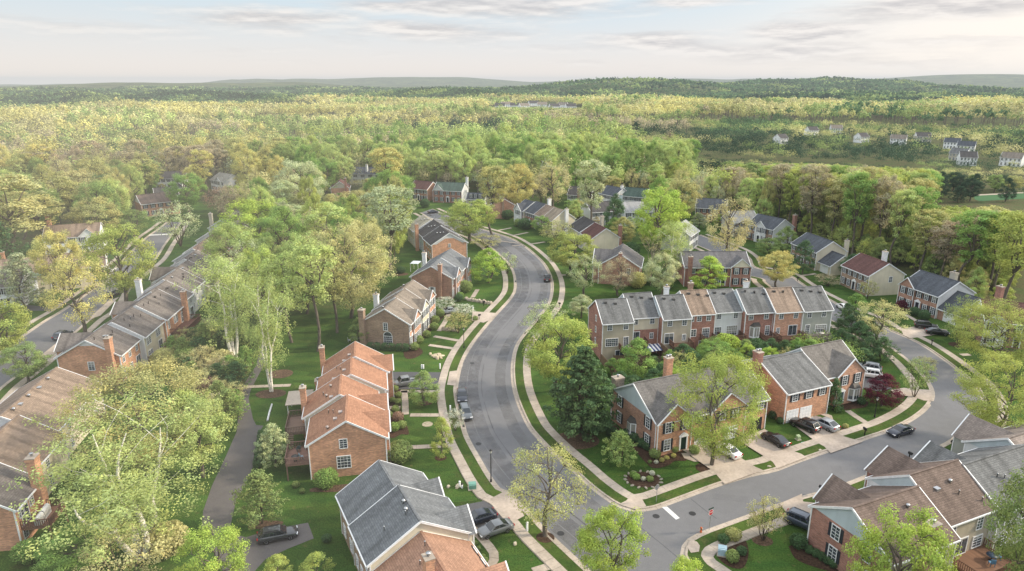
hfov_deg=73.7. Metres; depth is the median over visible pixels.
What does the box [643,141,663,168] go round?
forest tree
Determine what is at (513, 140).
forest tree
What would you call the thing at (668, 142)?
forest tree
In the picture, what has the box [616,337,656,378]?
leafy tree
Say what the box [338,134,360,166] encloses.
forest tree
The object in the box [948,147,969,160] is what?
detached house
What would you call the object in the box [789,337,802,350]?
garden tree
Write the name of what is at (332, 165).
forest tree
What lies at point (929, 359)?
leafy tree
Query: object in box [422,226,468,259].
town house
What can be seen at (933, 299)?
window
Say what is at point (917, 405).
verge
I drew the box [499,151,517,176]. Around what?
forest tree
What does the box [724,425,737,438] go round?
garage door
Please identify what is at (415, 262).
garden awning
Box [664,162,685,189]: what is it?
forest tree
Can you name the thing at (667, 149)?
forest tree
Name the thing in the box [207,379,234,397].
thicket tree
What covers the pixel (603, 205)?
detached house
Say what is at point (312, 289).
leafy tree
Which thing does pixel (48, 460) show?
window
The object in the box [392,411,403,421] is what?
shrub
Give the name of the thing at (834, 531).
window
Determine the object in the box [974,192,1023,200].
field
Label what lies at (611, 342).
window
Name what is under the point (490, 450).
street lamp
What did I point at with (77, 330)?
kerb
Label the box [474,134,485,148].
forest tree
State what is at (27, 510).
patio door
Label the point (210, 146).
forest tree
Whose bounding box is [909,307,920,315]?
shrub
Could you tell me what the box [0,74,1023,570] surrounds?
ground
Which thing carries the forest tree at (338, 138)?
on the ground
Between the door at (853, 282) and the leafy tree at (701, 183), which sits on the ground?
the leafy tree at (701, 183)
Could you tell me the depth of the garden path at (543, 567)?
75.89 m
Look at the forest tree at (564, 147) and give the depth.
361.38 m
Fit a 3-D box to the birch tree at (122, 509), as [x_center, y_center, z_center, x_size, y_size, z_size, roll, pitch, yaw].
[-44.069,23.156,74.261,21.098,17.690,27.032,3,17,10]
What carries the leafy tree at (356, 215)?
on the ground
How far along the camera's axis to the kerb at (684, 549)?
89.73 m
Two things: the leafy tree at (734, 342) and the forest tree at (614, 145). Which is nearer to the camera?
the leafy tree at (734, 342)
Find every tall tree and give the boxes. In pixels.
[721,160,744,165]
[721,166,745,201]
[732,164,747,171]
[743,162,762,177]
[755,167,772,176]
[761,164,779,174]
[766,163,797,217]
[772,163,794,204]
[780,167,807,221]
[782,164,816,229]
[792,172,829,231]
[796,163,835,232]
[796,163,836,208]
[821,172,844,235]
[821,176,855,239]
[822,164,850,230]
[841,169,870,239]
[842,171,877,253]
[846,164,876,238]
[852,167,891,245]
[865,172,903,231]
[868,173,906,257]
[877,167,909,226]
[881,184,928,239]
[882,166,896,169]
[886,189,922,263]
[891,166,915,179]
[898,170,919,185]
[901,185,942,266]
[902,172,938,203]
[903,177,942,225]
[905,208,953,270]
[915,168,936,185]
[924,169,944,199]
[925,207,954,220]
[927,209,973,267]
[928,220,971,275]
[947,219,993,263]
[948,206,970,211]
[950,209,1005,280]
[969,209,1006,264]
[970,205,1008,257]
[976,210,1019,288]
[980,210,1023,296]
[990,210,1023,300]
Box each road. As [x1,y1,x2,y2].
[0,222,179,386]
[421,209,980,570]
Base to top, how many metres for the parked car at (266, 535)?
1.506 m
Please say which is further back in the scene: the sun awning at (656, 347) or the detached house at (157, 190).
the detached house at (157, 190)
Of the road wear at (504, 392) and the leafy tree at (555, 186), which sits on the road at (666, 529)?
the road wear at (504, 392)
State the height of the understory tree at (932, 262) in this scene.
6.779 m
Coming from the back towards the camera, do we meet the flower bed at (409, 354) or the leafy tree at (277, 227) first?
the leafy tree at (277, 227)
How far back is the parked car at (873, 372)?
124.02 m
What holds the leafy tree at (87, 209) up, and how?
on the ground
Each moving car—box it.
[51,330,72,340]
[544,273,550,281]
[886,423,915,437]
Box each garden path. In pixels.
[239,384,290,387]
[400,390,436,392]
[401,391,408,413]
[410,413,439,416]
[411,444,446,448]
[428,344,452,348]
[433,335,458,340]
[437,313,451,330]
[471,289,479,296]
[474,526,498,565]
[531,564,549,570]
[682,453,699,461]
[820,413,832,418]
[846,410,867,422]
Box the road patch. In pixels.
[41,278,945,540]
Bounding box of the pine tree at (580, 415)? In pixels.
[542,344,621,442]
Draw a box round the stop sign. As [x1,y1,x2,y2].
[709,507,713,528]
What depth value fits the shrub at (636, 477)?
92.56 m
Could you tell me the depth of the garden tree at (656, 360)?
126.70 m
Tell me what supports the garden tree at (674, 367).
on the ground
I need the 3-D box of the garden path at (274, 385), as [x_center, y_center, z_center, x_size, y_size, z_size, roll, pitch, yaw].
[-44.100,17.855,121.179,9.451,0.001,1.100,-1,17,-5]
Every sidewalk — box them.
[0,222,188,402]
[8,222,160,338]
[412,213,566,570]
[436,208,918,498]
[701,234,1008,570]
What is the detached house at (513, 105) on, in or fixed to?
on the ground
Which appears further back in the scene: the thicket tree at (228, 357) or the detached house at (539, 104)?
the detached house at (539, 104)
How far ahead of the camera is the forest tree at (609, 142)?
386.41 m
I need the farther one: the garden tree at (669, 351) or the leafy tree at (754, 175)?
the leafy tree at (754, 175)
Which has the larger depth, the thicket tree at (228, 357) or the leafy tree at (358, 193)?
the leafy tree at (358, 193)
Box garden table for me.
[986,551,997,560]
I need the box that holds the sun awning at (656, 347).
[645,343,661,355]
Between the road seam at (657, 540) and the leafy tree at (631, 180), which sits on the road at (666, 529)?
the road seam at (657, 540)
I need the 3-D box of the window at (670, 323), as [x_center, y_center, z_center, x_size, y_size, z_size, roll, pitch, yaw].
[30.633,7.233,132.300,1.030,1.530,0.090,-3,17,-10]
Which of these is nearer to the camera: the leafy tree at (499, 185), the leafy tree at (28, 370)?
the leafy tree at (28, 370)
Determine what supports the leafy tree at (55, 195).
on the ground
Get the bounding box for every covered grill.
[34,512,45,525]
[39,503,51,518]
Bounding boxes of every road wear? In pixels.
[437,220,530,484]
[459,240,523,500]
[495,248,616,519]
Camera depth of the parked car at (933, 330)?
145.12 m
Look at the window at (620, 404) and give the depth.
105.82 m
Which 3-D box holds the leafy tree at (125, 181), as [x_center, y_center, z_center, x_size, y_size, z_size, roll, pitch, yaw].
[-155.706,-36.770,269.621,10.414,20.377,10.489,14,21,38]
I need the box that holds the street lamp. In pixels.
[489,449,491,481]
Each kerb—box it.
[0,223,180,389]
[1,222,166,350]
[419,212,590,570]
[438,211,934,511]
[680,235,986,570]
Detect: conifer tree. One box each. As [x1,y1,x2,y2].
[0,221,29,258]
[0,252,48,307]
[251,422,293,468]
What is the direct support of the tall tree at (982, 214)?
on the ground
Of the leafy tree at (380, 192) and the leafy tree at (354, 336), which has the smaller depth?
the leafy tree at (354, 336)
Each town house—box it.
[0,367,105,455]
[0,414,69,495]
[0,452,68,550]
[53,324,141,384]
[93,307,183,363]
[109,289,201,343]
[134,277,194,315]
[143,268,206,311]
[149,260,212,297]
[170,250,219,284]
[172,239,224,262]
[182,234,235,260]
[195,222,242,252]
[207,210,251,231]
[284,394,390,480]
[285,374,388,448]
[314,357,387,393]
[318,341,393,400]
[335,459,444,558]
[347,484,476,570]
[357,298,421,348]
[371,288,429,333]
[373,530,508,570]
[380,279,435,322]
[408,214,432,247]
[409,258,461,299]
[414,219,459,251]
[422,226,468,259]
[422,248,471,283]
[513,199,534,220]
[524,197,551,225]
[533,204,553,228]
[542,207,575,234]
[587,298,641,362]
[619,292,659,355]
[653,284,693,355]
[676,280,716,349]
[707,288,746,345]
[734,279,778,346]
[764,287,805,345]
[792,285,833,341]
[807,474,960,570]
[863,445,1020,570]
[912,441,1023,550]
[951,414,1023,453]
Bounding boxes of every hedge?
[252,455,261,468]
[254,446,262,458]
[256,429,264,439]
[366,342,379,349]
[380,342,394,350]
[395,343,409,351]
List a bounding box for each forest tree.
[0,144,13,169]
[0,159,9,171]
[5,153,29,173]
[11,161,38,177]
[21,143,55,169]
[25,146,57,161]
[46,153,69,174]
[55,149,77,166]
[62,145,88,160]
[74,140,104,159]
[89,143,114,169]
[114,145,144,164]
[122,139,149,160]
[153,147,178,170]
[155,146,176,170]
[165,145,184,170]
[172,147,188,170]
[177,151,206,175]
[180,144,211,192]
[181,165,205,191]
[185,149,213,200]
[188,137,210,162]
[202,142,220,176]
[203,139,224,173]
[203,148,229,175]
[216,146,229,172]
[223,137,249,155]
[229,142,248,173]
[230,148,263,187]
[235,166,258,189]
[246,155,274,176]
[247,138,266,171]
[255,145,276,177]
[264,137,289,145]
[264,141,291,155]
[266,155,288,182]
[269,145,293,173]
[278,141,300,189]
[284,136,304,150]
[287,146,304,159]
[292,144,316,174]
[294,136,312,158]
[297,157,322,176]
[302,135,318,145]
[310,141,331,158]
[315,157,339,194]
[319,136,337,144]
[319,143,342,180]
[325,135,349,153]
[329,154,354,181]
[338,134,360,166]
[341,157,355,173]
[358,138,376,166]
[366,149,387,170]
[369,133,384,147]
[370,141,392,164]
[376,158,401,181]
[383,144,409,187]
[386,133,401,147]
[398,144,411,157]
[401,156,424,186]
[404,140,415,147]
[407,146,425,177]
[410,136,432,157]
[410,156,438,180]
[420,142,434,176]
[421,138,446,150]
[422,150,446,181]
[423,133,439,146]
[434,150,457,181]
[444,139,465,181]
[446,135,463,149]
[448,151,476,182]
[458,130,469,139]
[459,138,477,184]
[463,136,483,178]
[471,148,491,185]
[471,153,488,191]
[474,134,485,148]
[483,158,508,192]
[484,130,500,150]
[485,134,507,159]
[492,152,509,159]
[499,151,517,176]
[505,137,520,150]
[505,157,528,191]
[507,142,517,152]
[513,147,530,186]
[516,134,538,154]
[521,142,538,180]
[524,132,538,144]
[532,139,556,185]
[533,149,557,192]
[537,139,563,157]
[538,145,560,189]
[540,131,554,143]
[548,133,561,147]
[552,139,570,179]
[558,154,571,178]
[559,139,580,161]
[564,132,585,145]
[565,132,581,151]
[568,143,587,179]
[573,154,597,184]
[574,138,587,152]
[581,132,602,163]
[584,141,601,173]
[591,143,607,157]
[591,150,607,181]
[595,131,610,148]
[596,153,628,183]
[603,146,624,168]
[605,138,615,145]
[605,141,625,171]
[608,140,624,156]
[616,134,629,150]
[618,138,644,156]
[621,132,635,147]
[621,146,643,184]
[639,142,655,183]
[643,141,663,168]
[643,146,671,182]
[654,140,666,148]
[657,144,682,161]
[658,140,672,151]
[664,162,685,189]
[665,156,682,177]
[668,139,692,174]
[674,139,694,161]
[687,139,701,160]
[703,163,716,172]
[935,179,950,195]
[939,171,951,193]
[945,171,965,190]
[948,186,971,202]
[951,175,968,188]
[960,177,984,200]
[969,173,985,188]
[986,174,1006,192]
[987,174,1006,189]
[997,177,1017,201]
[1004,175,1023,188]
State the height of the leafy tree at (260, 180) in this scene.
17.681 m
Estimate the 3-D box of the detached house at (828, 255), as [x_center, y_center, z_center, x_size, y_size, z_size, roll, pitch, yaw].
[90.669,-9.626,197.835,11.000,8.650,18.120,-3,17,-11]
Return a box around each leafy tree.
[0,169,16,174]
[0,173,53,253]
[0,191,17,248]
[0,299,33,358]
[0,341,53,382]
[1,193,64,253]
[3,191,34,239]
[15,173,33,192]
[25,157,50,177]
[26,175,77,224]
[26,228,88,298]
[30,182,62,224]
[30,518,108,570]
[31,163,56,208]
[33,253,112,331]
[43,160,70,175]
[44,355,218,475]
[45,168,95,207]
[47,156,70,173]
[47,185,67,213]
[51,181,85,223]
[52,170,80,193]
[59,195,122,230]
[68,157,91,177]
[71,179,121,223]
[73,521,171,570]
[75,222,158,300]
[78,148,126,163]
[78,159,105,179]
[83,175,124,220]
[86,156,111,176]
[86,177,131,227]
[88,172,112,185]
[91,153,113,167]
[104,159,121,173]
[105,167,131,211]
[110,209,153,237]
[113,163,136,187]
[114,164,139,206]
[120,164,146,205]
[126,159,160,193]
[132,150,151,189]
[137,162,160,193]
[146,167,164,184]
[151,200,202,245]
[161,172,207,212]
[161,387,233,477]
[170,522,250,570]
[200,221,257,275]
[202,185,235,215]
[208,198,282,249]
[210,275,247,310]
[213,190,236,215]
[216,184,244,214]
[225,238,260,286]
[228,185,246,211]
[229,468,290,529]
[230,254,256,290]
[234,244,285,326]
[235,182,258,228]
[240,235,292,317]
[244,184,274,230]
[245,178,267,197]
[246,176,269,197]
[247,165,261,182]
[249,205,308,248]
[255,190,270,214]
[256,250,309,342]
[257,186,275,229]
[262,553,292,570]
[265,222,292,245]
[267,167,279,186]
[268,180,295,205]
[270,158,328,210]
[270,200,295,227]
[272,226,296,242]
[273,197,291,207]
[274,231,328,313]
[281,170,297,195]
[282,238,338,351]
[288,204,303,227]
[293,207,325,240]
[295,200,336,237]
[297,175,321,209]
[298,551,336,570]
[300,191,325,241]
[301,204,353,253]
[301,220,398,317]
[303,169,324,201]
[304,167,327,194]
[309,254,355,332]
[323,194,338,219]
[324,208,350,246]
[332,189,372,217]
[332,197,355,214]
[336,193,352,216]
[338,221,366,265]
[344,193,367,217]
[345,216,385,272]
[346,241,391,292]
[348,317,369,342]
[349,211,371,237]
[358,178,368,200]
[360,178,377,208]
[360,184,417,269]
[366,147,403,184]
[366,198,382,223]
[367,169,415,199]
[367,182,387,209]
[381,208,407,262]
[387,174,403,201]
[388,190,412,243]
[407,370,439,405]
[429,416,453,458]
[436,296,455,308]
[438,198,498,240]
[444,310,471,332]
[445,408,464,430]
[453,303,473,315]
[469,248,507,282]
[470,233,500,247]
[476,165,511,234]
[479,178,494,195]
[492,173,510,188]
[497,163,537,204]
[498,252,517,273]
[505,439,596,536]
[517,299,566,341]
[522,310,597,388]
[530,215,550,233]
[532,174,549,201]
[533,161,571,205]
[538,220,573,240]
[541,167,555,203]
[546,230,599,273]
[551,180,564,204]
[552,177,568,201]
[564,199,584,212]
[566,253,605,295]
[567,294,591,317]
[568,158,582,186]
[568,200,583,220]
[570,200,583,218]
[571,502,650,570]
[573,158,610,219]
[600,429,637,466]
[601,257,637,295]
[602,176,621,186]
[603,193,625,227]
[604,217,627,233]
[609,216,635,243]
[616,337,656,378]
[623,169,640,186]
[624,216,637,228]
[632,186,690,253]
[638,219,655,244]
[639,173,652,187]
[641,230,660,259]
[642,252,681,294]
[646,164,666,184]
[648,175,668,206]
[656,182,672,196]
[658,178,676,191]
[659,188,680,224]
[664,345,771,465]
[665,177,702,220]
[669,554,702,570]
[670,170,681,190]
[675,165,689,195]
[678,177,691,205]
[685,175,704,215]
[689,255,729,288]
[690,177,707,198]
[690,213,707,228]
[695,336,737,360]
[699,175,719,197]
[703,195,756,250]
[709,186,725,198]
[712,214,721,227]
[719,183,732,202]
[730,170,746,206]
[732,169,751,210]
[732,227,746,237]
[735,191,751,207]
[738,177,758,209]
[742,172,759,195]
[745,178,766,209]
[745,494,788,540]
[753,199,774,215]
[755,171,769,188]
[755,238,784,254]
[757,250,799,286]
[759,177,775,215]
[763,174,781,210]
[772,226,797,251]
[790,239,815,273]
[814,273,840,285]
[837,253,856,270]
[842,501,961,570]
[854,298,910,339]
[859,280,879,298]
[862,373,905,407]
[899,357,938,396]
[912,355,935,372]
[942,295,988,344]
[947,350,1023,427]
[950,297,1023,371]
[983,459,1023,570]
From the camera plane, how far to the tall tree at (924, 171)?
241.95 m
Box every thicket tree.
[160,335,176,352]
[167,336,194,362]
[173,327,199,345]
[175,356,207,373]
[176,349,206,365]
[181,360,204,378]
[182,327,199,342]
[189,366,221,396]
[190,344,217,368]
[192,323,216,345]
[192,357,222,372]
[195,320,219,343]
[199,391,231,412]
[200,362,229,384]
[201,317,218,338]
[204,380,238,405]
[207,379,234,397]
[208,355,227,373]
[211,329,235,346]
[211,388,245,422]
[211,411,239,432]
[218,375,245,394]
[219,355,243,367]
[221,360,255,386]
[223,393,249,415]
[225,381,249,397]
[228,357,253,380]
[229,320,243,342]
[233,345,257,371]
[235,323,257,344]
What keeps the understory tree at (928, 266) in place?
on the ground
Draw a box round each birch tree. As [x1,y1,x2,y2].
[2,380,235,570]
[171,252,261,356]
[237,271,301,391]
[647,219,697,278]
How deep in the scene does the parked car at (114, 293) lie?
170.72 m
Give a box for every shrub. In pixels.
[8,537,42,564]
[149,347,176,366]
[149,519,189,558]
[174,346,196,364]
[187,336,209,357]
[192,375,220,394]
[205,349,235,368]
[210,366,236,383]
[231,389,243,402]
[292,481,299,487]
[312,466,338,489]
[321,533,331,542]
[387,439,413,463]
[389,397,395,402]
[391,405,399,412]
[391,422,399,431]
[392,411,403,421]
[395,266,405,273]
[395,391,401,397]
[395,398,401,404]
[397,420,406,428]
[409,342,418,349]
[416,335,423,343]
[419,198,429,207]
[422,330,430,336]
[429,322,438,329]
[430,315,439,322]
[436,309,444,316]
[455,293,463,301]
[460,280,472,291]
[501,209,513,219]
[517,218,531,228]
[606,426,617,436]
[626,241,640,253]
[629,272,646,288]
[629,432,639,441]
[632,473,639,479]
[636,437,645,447]
[643,442,649,450]
[646,475,653,481]
[649,448,660,459]
[650,363,662,377]
[688,444,699,453]
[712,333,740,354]
[717,533,729,544]
[725,527,742,541]
[725,549,739,562]
[737,545,746,555]
[740,338,767,353]
[768,411,776,418]
[776,417,783,423]
[788,532,808,549]
[804,545,813,553]
[811,548,820,557]
[817,551,826,561]
[823,556,830,564]
[828,559,837,568]
[856,396,866,404]
[895,300,907,310]
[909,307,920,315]
[918,309,930,319]
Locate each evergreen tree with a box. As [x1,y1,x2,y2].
[830,318,848,335]
[831,328,849,342]
[835,303,856,323]
[842,311,868,336]
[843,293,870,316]
[844,335,863,353]
[846,320,873,346]
[856,318,884,338]
[856,348,875,362]
[858,336,882,357]
[867,336,900,361]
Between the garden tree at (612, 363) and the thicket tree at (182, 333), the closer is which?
the garden tree at (612, 363)
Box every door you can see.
[20,501,30,524]
[136,353,141,365]
[158,338,163,348]
[615,350,622,354]
[633,331,639,339]
[664,333,673,343]
[679,432,688,450]
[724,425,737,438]
[750,417,761,429]
[785,408,798,422]
[787,324,796,334]
[799,405,811,417]
[820,264,827,272]
[837,388,845,401]
[851,279,855,289]
[914,299,920,307]
[942,312,957,324]
[954,536,968,556]
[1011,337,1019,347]
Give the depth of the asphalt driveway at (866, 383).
121.83 m
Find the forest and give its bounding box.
[0,76,1023,361]
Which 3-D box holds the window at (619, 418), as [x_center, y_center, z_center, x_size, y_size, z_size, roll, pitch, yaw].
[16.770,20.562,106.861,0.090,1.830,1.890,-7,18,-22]
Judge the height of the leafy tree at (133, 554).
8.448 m
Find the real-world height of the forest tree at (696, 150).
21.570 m
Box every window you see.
[18,509,24,518]
[23,525,29,539]
[28,495,34,506]
[45,458,49,467]
[49,473,54,486]
[87,362,95,370]
[336,455,351,468]
[339,438,347,448]
[343,522,346,538]
[349,537,352,553]
[355,553,358,570]
[383,323,387,330]
[383,336,392,344]
[605,338,617,346]
[607,325,612,330]
[616,394,623,407]
[616,410,622,423]
[623,324,628,329]
[623,336,628,346]
[627,415,636,433]
[643,431,650,446]
[644,414,651,429]
[649,332,653,338]
[661,438,672,451]
[663,421,674,433]
[667,321,672,326]
[680,418,690,429]
[682,320,686,325]
[691,329,696,336]
[702,327,709,336]
[706,314,711,320]
[714,327,721,334]
[726,325,737,334]
[730,408,740,417]
[732,278,739,284]
[733,268,739,273]
[742,268,749,273]
[749,322,760,337]
[757,402,765,408]
[764,325,769,334]
[790,393,799,401]
[804,324,809,333]
[804,390,813,398]
[814,324,826,331]
[817,387,826,395]
[824,542,840,564]
[828,521,843,543]
[840,276,845,283]
[840,375,849,385]
[845,278,850,285]
[847,382,860,400]
[853,372,861,382]
[899,285,906,293]
[905,298,911,307]
[906,288,913,295]
[915,291,922,298]
[920,303,927,309]
[922,293,929,300]
[928,306,935,315]
[930,295,937,303]
[970,533,982,548]
[975,516,984,530]
[984,335,994,342]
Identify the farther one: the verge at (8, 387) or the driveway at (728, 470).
the verge at (8, 387)
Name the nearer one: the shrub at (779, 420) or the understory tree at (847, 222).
the shrub at (779, 420)
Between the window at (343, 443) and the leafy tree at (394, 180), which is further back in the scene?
the leafy tree at (394, 180)
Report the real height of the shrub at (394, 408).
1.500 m
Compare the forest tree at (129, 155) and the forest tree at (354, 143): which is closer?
the forest tree at (129, 155)
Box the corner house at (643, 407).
[610,354,770,455]
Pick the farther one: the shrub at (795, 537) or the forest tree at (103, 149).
the forest tree at (103, 149)
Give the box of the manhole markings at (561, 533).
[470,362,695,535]
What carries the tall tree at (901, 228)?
on the ground
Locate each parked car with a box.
[105,289,121,297]
[257,524,297,544]
[393,374,419,387]
[427,209,437,213]
[441,306,458,312]
[456,388,467,402]
[458,402,472,420]
[471,507,497,524]
[476,517,514,539]
[716,441,742,459]
[760,431,791,448]
[783,507,809,529]
[789,417,821,433]
[811,416,840,431]
[836,303,847,310]
[860,361,882,370]
[865,367,882,379]
[914,319,937,328]
[924,327,949,335]
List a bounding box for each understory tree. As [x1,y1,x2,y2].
[769,200,778,216]
[773,206,786,217]
[780,200,796,220]
[783,212,800,226]
[797,208,815,222]
[797,219,815,233]
[798,213,819,234]
[803,208,823,222]
[809,219,824,234]
[812,222,833,237]
[819,209,833,228]
[821,219,835,234]
[825,216,841,240]
[828,230,841,244]
[833,219,857,247]
[836,224,857,246]
[842,220,861,248]
[855,233,875,253]
[856,223,870,239]
[856,236,875,254]
[856,237,874,254]
[863,223,878,234]
[863,224,878,239]
[866,237,888,258]
[870,244,893,262]
[872,228,886,241]
[881,223,896,244]
[886,242,907,262]
[887,249,907,265]
[891,234,911,258]
[905,242,929,271]
[908,240,924,263]
[911,236,927,259]
[921,251,945,274]
[928,256,947,275]
[942,254,965,281]
[944,258,967,275]
[948,251,973,276]
[960,261,981,285]
[962,265,991,297]
[964,266,988,297]
[980,259,996,268]
[984,263,1010,291]
[987,260,1003,287]
[989,283,1016,300]
[995,266,1019,285]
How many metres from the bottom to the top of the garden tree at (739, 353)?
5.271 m
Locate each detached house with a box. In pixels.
[0,250,109,291]
[0,268,38,307]
[42,215,107,253]
[133,192,180,216]
[153,186,178,194]
[156,171,186,187]
[210,172,242,189]
[330,178,350,194]
[348,164,378,183]
[410,180,434,200]
[432,177,468,202]
[466,192,487,205]
[485,193,514,218]
[495,103,505,106]
[510,103,518,106]
[518,103,529,107]
[528,100,537,105]
[537,102,546,106]
[548,103,559,107]
[558,102,567,107]
[565,103,575,107]
[567,186,595,203]
[568,215,610,247]
[580,200,614,224]
[580,222,622,253]
[592,243,651,285]
[598,184,626,200]
[617,193,658,225]
[622,187,648,201]
[661,219,699,250]
[676,251,751,286]
[695,198,727,222]
[721,210,755,236]
[746,213,797,244]
[773,134,787,143]
[790,232,849,274]
[804,126,818,135]
[829,125,842,132]
[840,249,906,295]
[853,132,869,142]
[890,134,907,143]
[896,270,1005,327]
[913,132,931,141]
[943,137,961,148]
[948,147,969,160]
[956,151,977,165]
[957,141,976,150]
[969,299,1023,348]
[998,151,1023,166]
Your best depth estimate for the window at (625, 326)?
130.62 m
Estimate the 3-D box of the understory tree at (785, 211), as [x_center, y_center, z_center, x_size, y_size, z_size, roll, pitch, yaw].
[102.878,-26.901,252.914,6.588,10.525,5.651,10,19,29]
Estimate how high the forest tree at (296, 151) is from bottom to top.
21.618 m
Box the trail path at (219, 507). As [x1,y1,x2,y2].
[202,352,312,570]
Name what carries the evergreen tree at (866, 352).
on the ground
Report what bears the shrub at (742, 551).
on the flower bed at (742, 562)
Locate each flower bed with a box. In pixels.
[248,520,282,528]
[255,389,285,397]
[269,369,292,377]
[310,484,347,491]
[389,389,408,437]
[394,273,407,275]
[403,347,422,358]
[420,303,455,341]
[422,422,432,426]
[435,455,446,460]
[536,532,554,542]
[559,433,598,448]
[612,423,686,467]
[626,472,659,486]
[695,463,709,471]
[716,541,748,568]
[752,535,772,545]
[788,545,837,570]
[840,401,867,409]
[948,342,965,347]
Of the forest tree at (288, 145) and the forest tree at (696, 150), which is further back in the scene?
the forest tree at (696, 150)
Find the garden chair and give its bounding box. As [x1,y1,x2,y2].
[988,560,996,566]
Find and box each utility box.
[468,481,475,490]
[717,544,726,557]
[794,434,800,440]
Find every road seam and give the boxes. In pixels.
[478,233,603,538]
[572,499,716,556]
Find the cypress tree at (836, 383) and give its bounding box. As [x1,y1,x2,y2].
[827,377,843,412]
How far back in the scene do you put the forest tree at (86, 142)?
347.71 m
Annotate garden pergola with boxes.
[285,389,313,411]
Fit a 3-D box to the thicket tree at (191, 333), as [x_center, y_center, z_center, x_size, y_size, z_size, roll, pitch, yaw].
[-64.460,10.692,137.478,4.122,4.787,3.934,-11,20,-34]
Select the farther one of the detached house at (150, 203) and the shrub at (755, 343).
the detached house at (150, 203)
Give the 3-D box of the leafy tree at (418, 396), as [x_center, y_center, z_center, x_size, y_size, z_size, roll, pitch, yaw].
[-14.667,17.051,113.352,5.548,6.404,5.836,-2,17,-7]
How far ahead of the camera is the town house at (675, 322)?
133.37 m
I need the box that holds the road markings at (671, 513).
[149,234,678,518]
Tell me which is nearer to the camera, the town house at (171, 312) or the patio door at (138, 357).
the patio door at (138, 357)
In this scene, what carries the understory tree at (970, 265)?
on the ground
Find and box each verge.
[0,221,185,399]
[6,222,163,343]
[417,213,582,570]
[434,209,928,505]
[687,234,996,570]
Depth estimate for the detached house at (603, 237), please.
212.22 m
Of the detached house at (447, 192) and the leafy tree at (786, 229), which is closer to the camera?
the leafy tree at (786, 229)
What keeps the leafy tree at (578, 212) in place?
on the ground
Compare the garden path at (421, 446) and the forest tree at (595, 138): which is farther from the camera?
the forest tree at (595, 138)
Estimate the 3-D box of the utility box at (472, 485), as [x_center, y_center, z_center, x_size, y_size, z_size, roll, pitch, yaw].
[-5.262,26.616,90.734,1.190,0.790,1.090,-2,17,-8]
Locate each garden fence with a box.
[600,353,616,374]
[613,355,661,362]
[632,353,646,372]
[660,343,678,365]
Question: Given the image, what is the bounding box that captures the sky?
[0,0,1023,84]
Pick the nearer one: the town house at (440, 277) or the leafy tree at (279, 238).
the town house at (440, 277)
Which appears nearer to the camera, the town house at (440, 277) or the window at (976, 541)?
the window at (976, 541)
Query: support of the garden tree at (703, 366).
on the ground
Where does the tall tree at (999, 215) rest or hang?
on the ground
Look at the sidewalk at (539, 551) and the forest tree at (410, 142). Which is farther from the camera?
the forest tree at (410, 142)
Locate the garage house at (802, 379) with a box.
[742,339,867,423]
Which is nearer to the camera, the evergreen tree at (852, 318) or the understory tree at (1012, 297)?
the evergreen tree at (852, 318)
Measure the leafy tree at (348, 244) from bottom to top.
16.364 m
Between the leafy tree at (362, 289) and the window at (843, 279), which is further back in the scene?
the window at (843, 279)
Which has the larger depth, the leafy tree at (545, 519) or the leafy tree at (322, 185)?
the leafy tree at (322, 185)
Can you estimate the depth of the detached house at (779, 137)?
594.38 m
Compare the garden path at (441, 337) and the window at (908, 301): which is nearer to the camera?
the garden path at (441, 337)
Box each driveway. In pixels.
[21,305,48,310]
[40,344,55,358]
[90,297,118,318]
[393,372,440,388]
[447,370,457,385]
[455,501,501,527]
[472,311,496,322]
[491,491,523,521]
[620,496,645,508]
[683,443,761,483]
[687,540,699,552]
[741,429,805,467]
[780,494,812,512]
[796,416,862,452]
[863,377,891,390]
[891,388,932,400]
[901,327,945,337]
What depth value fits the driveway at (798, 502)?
87.29 m
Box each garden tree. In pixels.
[604,358,620,374]
[609,371,629,383]
[624,375,642,383]
[624,378,636,384]
[641,368,662,380]
[647,355,662,369]
[658,363,680,376]
[661,349,676,363]
[671,349,686,368]
[672,343,693,364]
[678,347,700,366]
[681,357,694,369]
[702,359,709,367]
[728,352,745,362]
[735,339,751,355]
[739,343,755,357]
[744,350,752,358]
[758,341,772,355]
[761,346,779,355]
[765,338,780,353]
[772,340,791,352]
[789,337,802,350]
[800,339,818,346]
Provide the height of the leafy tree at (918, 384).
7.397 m
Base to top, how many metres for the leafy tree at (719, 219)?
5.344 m
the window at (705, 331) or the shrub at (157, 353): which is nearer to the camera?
the shrub at (157, 353)
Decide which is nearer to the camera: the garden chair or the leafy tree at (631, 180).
the garden chair
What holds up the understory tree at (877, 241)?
on the ground
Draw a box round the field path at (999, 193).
[980,192,1022,194]
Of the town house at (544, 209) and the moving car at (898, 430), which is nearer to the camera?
the moving car at (898, 430)
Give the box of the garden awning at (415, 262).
[410,261,420,271]
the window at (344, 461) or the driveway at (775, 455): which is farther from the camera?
the driveway at (775, 455)
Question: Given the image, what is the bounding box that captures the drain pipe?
[266,403,272,420]
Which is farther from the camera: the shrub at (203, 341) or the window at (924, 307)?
the window at (924, 307)
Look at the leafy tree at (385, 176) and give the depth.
271.84 m
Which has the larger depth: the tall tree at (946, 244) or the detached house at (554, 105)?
the detached house at (554, 105)
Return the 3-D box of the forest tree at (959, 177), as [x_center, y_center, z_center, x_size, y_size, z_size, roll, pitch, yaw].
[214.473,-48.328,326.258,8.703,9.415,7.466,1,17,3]

